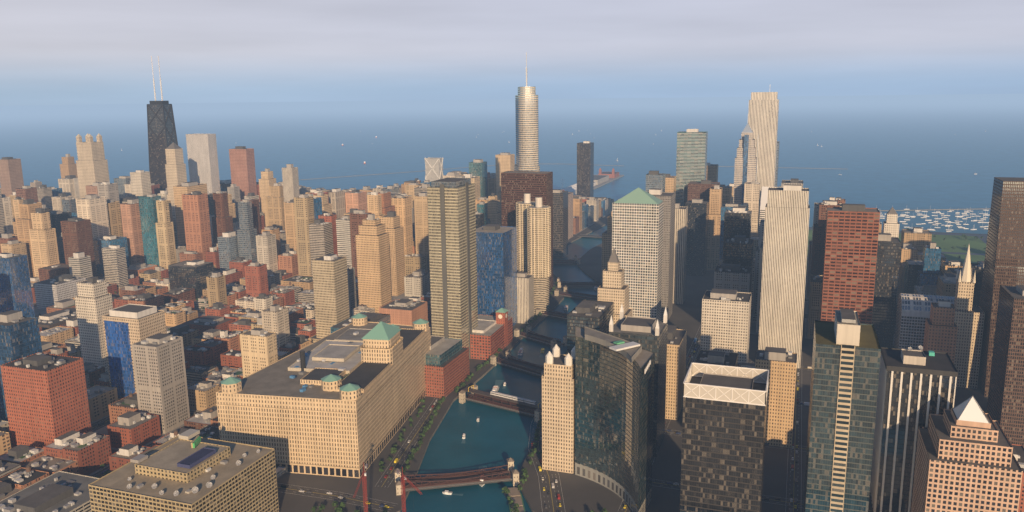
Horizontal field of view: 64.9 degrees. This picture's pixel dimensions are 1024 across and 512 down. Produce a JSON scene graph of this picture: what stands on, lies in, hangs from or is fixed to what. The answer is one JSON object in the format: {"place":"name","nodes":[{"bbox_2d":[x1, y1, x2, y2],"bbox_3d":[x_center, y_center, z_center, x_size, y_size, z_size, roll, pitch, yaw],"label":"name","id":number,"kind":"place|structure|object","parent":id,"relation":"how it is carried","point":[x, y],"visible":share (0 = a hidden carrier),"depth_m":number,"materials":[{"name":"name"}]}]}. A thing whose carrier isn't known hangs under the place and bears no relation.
{"place":"outdoors","nodes":[
{"label":"outdoors","id":0,"kind":"place"},
{"bbox_2d":[33,213,987,511],"bbox_3d":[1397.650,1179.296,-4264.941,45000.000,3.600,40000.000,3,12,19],"label":"land","id":1,"kind":"structure","parent":0,"point":[577,493],"depth_m":760.28,"materials":[{"name":"concrete"}]},
{"bbox_2d":[0,157,23,196],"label":"high-rise building","id":2,"kind":"structure","parent":1,"relation":"on","point":[11,177],"depth_m":2018.26,"materials":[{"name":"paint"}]},
{"bbox_2d":[0,252,34,316],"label":"high-rise building","id":3,"kind":"structure","parent":1,"relation":"on","point":[15,289],"depth_m":1250.29,"materials":[{"name":"glass"}]},
{"bbox_2d":[0,310,41,420],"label":"high-rise building","id":4,"kind":"structure","parent":1,"relation":"on","point":[20,337],"depth_m":840.50,"materials":[{"name":"glass"}]},
{"bbox_2d":[15,185,37,201],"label":"building","id":5,"kind":"structure","parent":1,"relation":"on","point":[27,192],"depth_m":1855.43,"materials":[{"name":"paint"}]},
{"bbox_2d":[0,352,91,447],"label":"brick tower","id":6,"kind":"structure","parent":1,"relation":"on","point":[46,398],"depth_m":789.35,"materials":[{"name":"brick"}]},
{"bbox_2d":[0,471,98,511],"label":"building","id":7,"kind":"structure","parent":1,"relation":"on","point":[60,491],"depth_m":666.43,"materials":[{"name":"paint"}]},
{"bbox_2d":[38,307,76,330],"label":"building","id":8,"kind":"structure","parent":1,"relation":"on","point":[53,319],"depth_m":1219.95,"materials":[{"name":"paint"}]},
{"bbox_2d":[34,274,85,308],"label":"office building","id":9,"kind":"structure","parent":1,"relation":"on","point":[50,292],"depth_m":1361.03,"materials":[{"name":"paint"}]},
{"bbox_2d":[60,154,77,177],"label":"high-rise building","id":10,"kind":"structure","parent":1,"relation":"on","point":[68,166],"depth_m":2299.24,"materials":[{"name":"paint"}]},
{"bbox_2d":[76,133,109,197],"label":"high-rise building","id":11,"kind":"structure","parent":1,"relation":"on","point":[92,164],"depth_m":2010.09,"materials":[{"name":"paint"}]},
{"bbox_2d":[74,276,112,372],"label":"high-rise building","id":12,"kind":"structure","parent":1,"relation":"on","point":[93,302],"depth_m":1030.61,"materials":[{"name":"paint"}]},
{"bbox_2d":[114,176,130,199],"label":"building","id":13,"kind":"structure","parent":1,"relation":"on","point":[121,181],"depth_m":2064.99,"materials":[{"name":"paint"}]},
{"bbox_2d":[102,304,166,399],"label":"high-rise building","id":14,"kind":"structure","parent":1,"relation":"on","point":[125,327],"depth_m":916.20,"materials":[{"name":"paint"}]},
{"bbox_2d":[130,170,151,197],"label":"high-rise building","id":15,"kind":"structure","parent":1,"relation":"on","point":[140,183],"depth_m":1892.60,"materials":[{"name":"paint"}]},
{"bbox_2d":[147,56,177,190],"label":"skyscraper","id":16,"kind":"structure","parent":1,"relation":"on","point":[162,135],"depth_m":2096.32,"materials":[{"name":"paint"}]},
{"bbox_2d":[165,142,186,203],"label":"high-rise building","id":17,"kind":"structure","parent":1,"relation":"on","point":[175,168],"depth_m":1856.31,"materials":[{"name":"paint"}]},
{"bbox_2d":[88,429,278,511],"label":"office building","id":18,"kind":"structure","parent":1,"relation":"on","point":[188,470],"depth_m":623.76,"materials":[{"name":"paint"}]},
{"bbox_2d":[173,182,206,250],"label":"skyscraper","id":19,"kind":"structure","parent":1,"relation":"on","point":[184,188],"depth_m":1695.62,"materials":[{"name":"paint"}]},
{"bbox_2d":[186,134,219,192],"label":"skyscraper","id":20,"kind":"structure","parent":1,"relation":"on","point":[202,158],"depth_m":1994.68,"materials":[{"name":"paint"}]},
{"bbox_2d":[229,146,256,199],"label":"high-rise building","id":21,"kind":"structure","parent":1,"relation":"on","point":[242,167],"depth_m":2054.96,"materials":[{"name":"paint"}]},
{"bbox_2d":[259,168,275,226],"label":"skyscraper","id":22,"kind":"structure","parent":1,"relation":"on","point":[266,180],"depth_m":2007.58,"materials":[{"name":"paint"}]},
{"bbox_2d":[282,164,299,201],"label":"high-rise building","id":23,"kind":"structure","parent":1,"relation":"on","point":[290,177],"depth_m":1893.05,"materials":[{"name":"paint"}]},
{"bbox_2d":[35,278,607,511],"bbox_3d":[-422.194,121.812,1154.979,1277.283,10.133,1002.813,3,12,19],"label":"trees","id":24,"kind":"object","parent":1,"relation":"on","point":[341,506],"visible":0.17,"depth_m":795.78,"materials":[{"name":"green plant"}]},
{"bbox_2d":[313,192,331,213],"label":"building","id":25,"kind":"structure","parent":1,"relation":"on","point":[326,207],"depth_m":1653.79,"materials":[{"name":"paint"}]},
{"bbox_2d":[216,313,430,477],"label":"large commercial building","id":26,"kind":"structure","parent":1,"relation":"on","point":[356,365],"depth_m":761.34,"materials":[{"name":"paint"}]},
{"bbox_2d":[308,254,349,342],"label":"building","id":27,"kind":"structure","parent":1,"relation":"on","point":[330,287],"depth_m":1108.03,"materials":[{"name":"paint"}]},
{"bbox_2d":[330,312,390,332],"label":"building","id":28,"kind":"structure","parent":1,"relation":"on","point":[378,317],"depth_m":1082.83,"materials":[{"name":"paint"}]},
{"bbox_2d":[356,214,391,312],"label":"stepped tower","id":29,"kind":"structure","parent":1,"relation":"on","point":[373,263],"depth_m":1261.16,"materials":[{"name":"paint"}]},
{"bbox_2d":[380,211,404,295],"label":"tower","id":30,"kind":"structure","parent":1,"relation":"on","point":[393,227],"depth_m":1418.00,"materials":[{"name":"paint"}]},
{"bbox_2d":[379,299,427,325],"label":"tan box","id":31,"kind":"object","parent":1,"relation":"on","point":[404,311],"visible":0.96,"depth_m":1110.93,"materials":[{"name":"paint"}]},
{"bbox_2d":[386,335,469,397],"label":"riverside building","id":32,"kind":"structure","parent":1,"relation":"on","point":[447,370],"depth_m":953.38,"materials":[{"name":"brick"}]},
{"bbox_2d":[424,157,443,181],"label":"high-rise building","id":33,"kind":"structure","parent":1,"relation":"on","point":[433,169],"depth_m":2293.69,"materials":[{"name":"paint"}]},
{"bbox_2d":[427,178,477,358],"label":"skyscraper","id":34,"kind":"structure","parent":1,"relation":"on","point":[452,248],"depth_m":1040.33,"materials":[{"name":"paint"}]},
{"bbox_2d":[11,212,897,475],"bbox_3d":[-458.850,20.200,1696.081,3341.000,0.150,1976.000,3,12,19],"label":"city buildings","id":35,"kind":"structure","parent":1,"relation":"on","point":[103,430],"depth_m":1221.14,"materials":[{"name":"brick"}]},
{"bbox_2d":[98,284,811,511],"bbox_3d":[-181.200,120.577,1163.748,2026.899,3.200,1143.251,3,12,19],"label":"cars","id":36,"kind":"object","parent":1,"relation":"on","point":[539,467],"visible":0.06,"depth_m":758.44,"materials":[{"name":"paint"}]},
{"bbox_2d":[394,457,519,494],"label":"bridge","id":37,"kind":"structure","parent":1,"relation":"on","point":[465,478],"depth_m":732.90,"materials":[{"name":"paint"}]},
{"bbox_2d":[469,159,487,197],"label":"high-rise building","id":38,"kind":"structure","parent":1,"relation":"on","point":[477,167],"depth_m":2054.77,"materials":[{"name":"glass"}]},
{"bbox_2d":[91,311,868,511],"bbox_3d":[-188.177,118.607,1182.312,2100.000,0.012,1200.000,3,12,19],"label":"road markings","id":39,"kind":"object","parent":1,"relation":"on","point":[557,471],"visible":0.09,"depth_m":754.90,"materials":[{"name":"paint"}]},
{"bbox_2d":[0,170,979,312],"bbox_3d":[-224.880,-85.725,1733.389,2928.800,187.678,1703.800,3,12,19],"label":"city","id":40,"kind":"object","parent":1,"relation":"on","point":[125,245],"visible":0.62,"depth_m":1563.40,"materials":[{"name":"paint"}]},
{"bbox_2d":[470,308,512,359],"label":"clock tower building","id":41,"kind":"structure","parent":1,"relation":"on","point":[490,335],"depth_m":1095.27,"materials":[{"name":"brick"}]},
{"bbox_2d":[0,200,983,499],"bbox_3d":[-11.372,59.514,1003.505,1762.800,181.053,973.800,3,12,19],"label":"city","id":42,"kind":"object","parent":1,"relation":"on","point":[256,328],"visible":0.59,"depth_m":1052.51,"materials":[{"name":"paint"}]},
{"bbox_2d":[486,193,501,225],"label":"building","id":43,"kind":"structure","parent":1,"relation":"on","point":[493,210],"depth_m":1722.92,"materials":[{"name":"paint"}]},
{"bbox_2d":[476,224,516,325],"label":"tower","id":44,"kind":"structure","parent":1,"relation":"on","point":[496,249],"depth_m":1187.23,"materials":[{"name":"glass"}]},
{"bbox_2d":[458,384,541,421],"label":"bridge wells","id":45,"kind":"object","parent":1,"relation":"on","point":[524,406],"visible":0.92,"depth_m":910.49,"materials":[{"name":"paint"}]},
{"bbox_2d":[495,152,514,199],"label":"high-rise building","id":46,"kind":"structure","parent":1,"relation":"on","point":[505,161],"depth_m":2053.92,"materials":[{"name":"paint"}]},
{"bbox_2d":[490,349,543,380],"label":"bridge","id":47,"kind":"structure","parent":1,"relation":"on","point":[509,361],"depth_m":1044.98,"materials":[{"name":"paint"}]},
{"bbox_2d":[517,272,533,323],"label":"high-rise building","id":48,"kind":"structure","parent":1,"relation":"on","point":[525,297],"depth_m":1237.74,"materials":[{"name":"paint"}]},
{"bbox_2d":[501,171,552,290],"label":"high-rise building","id":49,"kind":"structure","parent":1,"relation":"on","point":[516,186],"depth_m":1418.88,"materials":[{"name":"paint"}]},
{"bbox_2d":[514,52,539,170],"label":"skyscraper","id":50,"kind":"structure","parent":1,"relation":"on","point":[527,138],"depth_m":1483.07,"materials":[{"name":"paint"}]},
{"bbox_2d":[516,193,550,313],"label":"skyscraper","id":51,"kind":"structure","parent":1,"relation":"on","point":[533,222],"depth_m":1280.98,"materials":[{"name":"paint"}]},
{"bbox_2d":[514,325,566,349],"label":"bridge","id":52,"kind":"structure","parent":1,"relation":"on","point":[530,335],"depth_m":1157.70,"materials":[{"name":"paint"}]},
{"bbox_2d":[536,308,567,319],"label":"bridge","id":53,"kind":"structure","parent":1,"relation":"on","point":[559,315],"depth_m":1283.80,"materials":[{"name":"paint"}]},
{"bbox_2d":[542,344,574,473],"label":"high-rise building","id":54,"kind":"structure","parent":1,"relation":"on","point":[558,415],"depth_m":741.42,"materials":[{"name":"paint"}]},
{"bbox_2d":[553,189,567,257],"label":"high-rise building","id":55,"kind":"structure","parent":1,"relation":"on","point":[560,223],"depth_m":1737.23,"materials":[{"name":"glass"}]},
{"bbox_2d":[553,255,579,263],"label":"bridge","id":56,"kind":"structure","parent":1,"relation":"on","point":[574,261],"depth_m":1682.29,"materials":[{"name":"paint"}]},
{"bbox_2d":[568,192,572,238],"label":"high-rise building","id":57,"kind":"structure","parent":1,"relation":"on","point":[570,214],"depth_m":1971.56,"materials":[{"name":"paint"}]},
{"bbox_2d":[577,141,593,197],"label":"skyscraper","id":58,"kind":"structure","parent":1,"relation":"on","point":[585,168],"depth_m":2544.68,"materials":[{"name":"glass"}]},
{"bbox_2d":[567,300,613,354],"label":"glass slab","id":59,"kind":"object","parent":1,"relation":"on","point":[594,314],"visible":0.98,"depth_m":881.73,"materials":[{"name":"glass"}]},
{"bbox_2d":[602,211,611,276],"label":"skyscraper","id":60,"kind":"structure","parent":1,"relation":"on","point":[606,244],"depth_m":1510.01,"materials":[{"name":"glass"}]},
{"bbox_2d":[575,326,654,511],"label":"office building","id":61,"kind":"structure","parent":1,"relation":"on","point":[614,389],"depth_m":696.08,"materials":[{"name":"glass"}]},
{"bbox_2d":[598,249,632,325],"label":"high-rise building","id":62,"kind":"structure","parent":1,"relation":"on","point":[613,287],"depth_m":951.79,"materials":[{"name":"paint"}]},
{"bbox_2d":[612,187,663,320],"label":"skyscraper","id":63,"kind":"structure","parent":1,"relation":"on","point":[637,229],"depth_m":1113.57,"materials":[{"name":"paint"}]},
{"bbox_2d":[609,305,667,456],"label":"high-rise building","id":64,"kind":"structure","parent":1,"relation":"on","point":[649,334],"depth_m":774.88,"materials":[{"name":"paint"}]},
{"bbox_2d":[646,170,665,191],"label":"high-rise building","id":65,"kind":"structure","parent":1,"relation":"on","point":[655,179],"depth_m":1621.05,"materials":[{"name":"glass"}]},
{"bbox_2d":[648,188,675,320],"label":"skyscraper","id":66,"kind":"structure","parent":1,"relation":"on","point":[668,198],"depth_m":1235.10,"materials":[{"name":"paint"}]},
{"bbox_2d":[665,174,675,201],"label":"building","id":67,"kind":"structure","parent":1,"relation":"on","point":[670,183],"depth_m":1740.27,"materials":[{"name":"paint"}]},
{"bbox_2d":[665,325,686,419],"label":"tan office","id":68,"kind":"structure","parent":1,"relation":"on","point":[676,358],"depth_m":865.54,"materials":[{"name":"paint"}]},
{"bbox_2d":[673,203,687,303],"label":"high-rise building","id":69,"kind":"structure","parent":1,"relation":"on","point":[680,252],"depth_m":1332.97,"materials":[{"name":"paint"}]},
{"bbox_2d":[675,129,707,206],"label":"skyscraper","id":70,"kind":"structure","parent":1,"relation":"on","point":[691,161],"depth_m":1773.52,"materials":[{"name":"glass"}]},
{"bbox_2d":[685,199,708,275],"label":"skyscraper","id":71,"kind":"structure","parent":1,"relation":"on","point":[697,237],"depth_m":1542.25,"materials":[{"name":"glass"}]},
{"bbox_2d":[687,180,719,200],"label":"brown slab","id":72,"kind":"structure","parent":1,"relation":"on","point":[699,190],"depth_m":1631.48,"materials":[{"name":"paint"}]},
{"bbox_2d":[706,163,717,181],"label":"skyscraper","id":73,"kind":"structure","parent":1,"relation":"on","point":[712,172],"depth_m":1939.95,"materials":[{"name":"glass"}]},
{"bbox_2d":[680,362,768,511],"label":"building","id":74,"kind":"structure","parent":1,"relation":"on","point":[723,434],"depth_m":575.20,"materials":[{"name":"glass"}]},
{"bbox_2d":[701,288,751,362],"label":"white grid tower","id":75,"kind":"structure","parent":1,"relation":"on","point":[725,321],"depth_m":927.27,"materials":[{"name":"paint"}]},
{"bbox_2d":[719,203,747,264],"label":"skyscraper","id":76,"kind":"structure","parent":1,"relation":"on","point":[727,206],"depth_m":1416.30,"materials":[{"name":"glass"}]},
{"bbox_2d":[733,124,758,204],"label":"skyscraper","id":77,"kind":"structure","parent":1,"relation":"on","point":[745,169],"depth_m":1633.39,"materials":[{"name":"paint"}]},
{"bbox_2d":[748,92,778,235],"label":"skyscraper","id":78,"kind":"structure","parent":1,"relation":"on","point":[763,111],"depth_m":1703.51,"materials":[{"name":"paint"}]},
{"bbox_2d":[758,187,768,245],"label":"skyscraper","id":79,"kind":"structure","parent":1,"relation":"on","point":[764,194],"depth_m":1446.63,"materials":[{"name":"paint"}]},
{"bbox_2d":[755,347,796,447],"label":"high-rise building","id":80,"kind":"structure","parent":1,"relation":"on","point":[780,364],"depth_m":790.44,"materials":[{"name":"paint"}]},
{"bbox_2d":[775,141,779,186],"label":"skyscraper","id":81,"kind":"structure","parent":1,"relation":"on","point":[777,162],"depth_m":1940.34,"materials":[{"name":"paint"}]},
{"bbox_2d":[758,184,809,367],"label":"skyscraper","id":82,"kind":"structure","parent":1,"relation":"on","point":[786,222],"depth_m":1008.40,"materials":[{"name":"paint"}]},
{"bbox_2d":[781,178,802,187],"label":"rooftop structure","id":83,"kind":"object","parent":1,"relation":"on","point":[793,181],"visible":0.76,"depth_m":1571.33,"materials":[{"name":"paint"}]},
{"bbox_2d":[803,308,880,511],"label":"skyscraper","id":84,"kind":"structure","parent":1,"relation":"on","point":[844,388],"depth_m":573.62,"materials":[{"name":"glass"}]},
{"bbox_2d":[820,203,879,323],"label":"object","id":85,"kind":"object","parent":1,"relation":"on","point":[850,252],"visible":0.84,"depth_m":1015.27,"materials":[{"name":"brick"}]},
{"bbox_2d":[872,233,900,347],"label":"skyscraper","id":86,"kind":"structure","parent":1,"relation":"on","point":[886,280],"depth_m":1071.60,"materials":[{"name":"glass"}]},
{"bbox_2d":[882,207,899,300],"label":"skyscraper","id":87,"kind":"structure","parent":1,"relation":"on","point":[891,224],"depth_m":1301.74,"materials":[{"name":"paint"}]},
{"bbox_2d":[806,230,985,275],"bbox_3d":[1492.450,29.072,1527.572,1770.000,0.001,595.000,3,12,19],"label":"park lawn","id":88,"kind":"structure","parent":1,"relation":"on","point":[978,245],"depth_m":1822.80,"materials":[{"name":"green plant"}]},
{"bbox_2d":[807,228,986,260],"bbox_3d":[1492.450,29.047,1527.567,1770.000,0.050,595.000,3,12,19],"label":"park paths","id":89,"kind":"structure","parent":88,"relation":"on","point":[984,239],"depth_m":1933.19,"materials":[{"name":"paint"}]},
{"bbox_2d":[870,345,957,511],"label":"skyscraper","id":90,"kind":"structure","parent":1,"relation":"on","point":[916,388],"depth_m":644.90,"materials":[{"name":"paint"}]},
{"bbox_2d":[894,293,954,350],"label":"office building","id":91,"kind":"structure","parent":1,"relation":"on","point":[913,313],"depth_m":995.72,"materials":[{"name":"glass"}]},
{"bbox_2d":[923,300,957,363],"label":"office building","id":92,"kind":"structure","parent":1,"relation":"on","point":[940,332],"depth_m":889.81,"materials":[{"name":"paint"}]},
{"bbox_2d":[911,396,1022,511],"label":"skyscraper","id":93,"kind":"structure","parent":1,"relation":"on","point":[965,460],"depth_m":578.01,"materials":[{"name":"paint"}]},
{"bbox_2d":[953,246,984,388],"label":"church tower","id":94,"kind":"structure","parent":1,"relation":"on","point":[969,317],"depth_m":940.92,"materials":[{"name":"paint"}]},
{"bbox_2d":[978,177,1023,396],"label":"edge tower","id":95,"kind":"structure","parent":1,"relation":"on","point":[1004,260],"depth_m":905.69,"materials":[{"name":"paint"}]},
{"bbox_2d":[986,285,1023,446],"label":"edge tower","id":96,"kind":"structure","parent":1,"relation":"on","point":[1005,405],"depth_m":783.56,"materials":[{"name":"paint"}]},
{"bbox_2d":[1011,444,1023,511],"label":"building","id":97,"kind":"structure","parent":1,"relation":"on","point":[1018,452],"depth_m":676.01,"materials":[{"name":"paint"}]},
{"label":"wolf point site","id":98,"kind":"object","parent":1,"relation":"on","visible":0},
{"bbox_2d":[353,462,367,511],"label":"tower crane","id":99,"kind":"object","parent":98,"relation":"on","point":[362,480],"visible":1,"depth_m":621.74,"materials":[{"name":"paint"}]},
{"bbox_2d":[396,467,422,511],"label":"tower crane","id":100,"kind":"object","parent":98,"relation":"on","point":[403,485],"visible":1,"depth_m":627.91,"materials":[{"name":"paint"}]},
{"bbox_2d":[0,94,1023,511],"bbox_3d":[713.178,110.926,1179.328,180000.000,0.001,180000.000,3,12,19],"label":"lake water","id":101,"kind":"structure","parent":0,"point":[942,154],"depth_m":5572.15,"materials":[{"name":"blue liquid"}]},
{"bbox_2d":[507,487,524,511],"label":"pavement","id":102,"kind":"structure","parent":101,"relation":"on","point":[516,495],"depth_m":702.77,"materials":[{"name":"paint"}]},
{"bbox_2d":[121,129,988,231],"bbox_3d":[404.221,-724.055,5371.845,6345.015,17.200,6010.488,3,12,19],"label":"marina boats","id":103,"kind":"object","parent":101,"relation":"on","point":[904,215],"visible":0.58,"depth_m":2226.37,"materials":[{"name":"paint"}]},
{"bbox_2d":[554,285,597,300],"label":"bridge","id":104,"kind":"structure","parent":101,"relation":"on","point":[572,294],"depth_m":1407.43,"materials":[{"name":"paint"}]},
{"bbox_2d":[557,277,602,287],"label":"bridge","id":105,"kind":"structure","parent":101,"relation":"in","point":[584,284],"depth_m":1479.82,"materials":[{"name":"paint"}]},
{"bbox_2d":[0,0,1023,105],"label":"sky","id":106,"kind":"structure","parent":0,"point":[53,52],"materials":[{"name":"blue"}]},
{"bbox_2d":[695,350,737,366],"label":"dark roof block","id":107,"kind":"structure","parent":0,"point":[725,358],"depth_m":844.01,"materials":[{"name":"paint"}]},
{"label":"ground","id":108,"kind":"structure","parent":0,"visible":0},
{"bbox_2d":[561,168,623,195],"bbox_3d":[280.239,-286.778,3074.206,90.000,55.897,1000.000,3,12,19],"label":"pier","id":109,"kind":"structure","parent":108,"relation":"on","point":[601,178],"depth_m":3242.79,"materials":[{"name":"paint"}]},
{"bbox_2d":[301,164,990,210],"bbox_3d":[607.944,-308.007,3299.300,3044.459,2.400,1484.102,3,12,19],"label":"breakwaters","id":110,"kind":"object","parent":108,"relation":"on","point":[719,166],"visible":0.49,"depth_m":3646.95,"materials":[{"name":"paint"}]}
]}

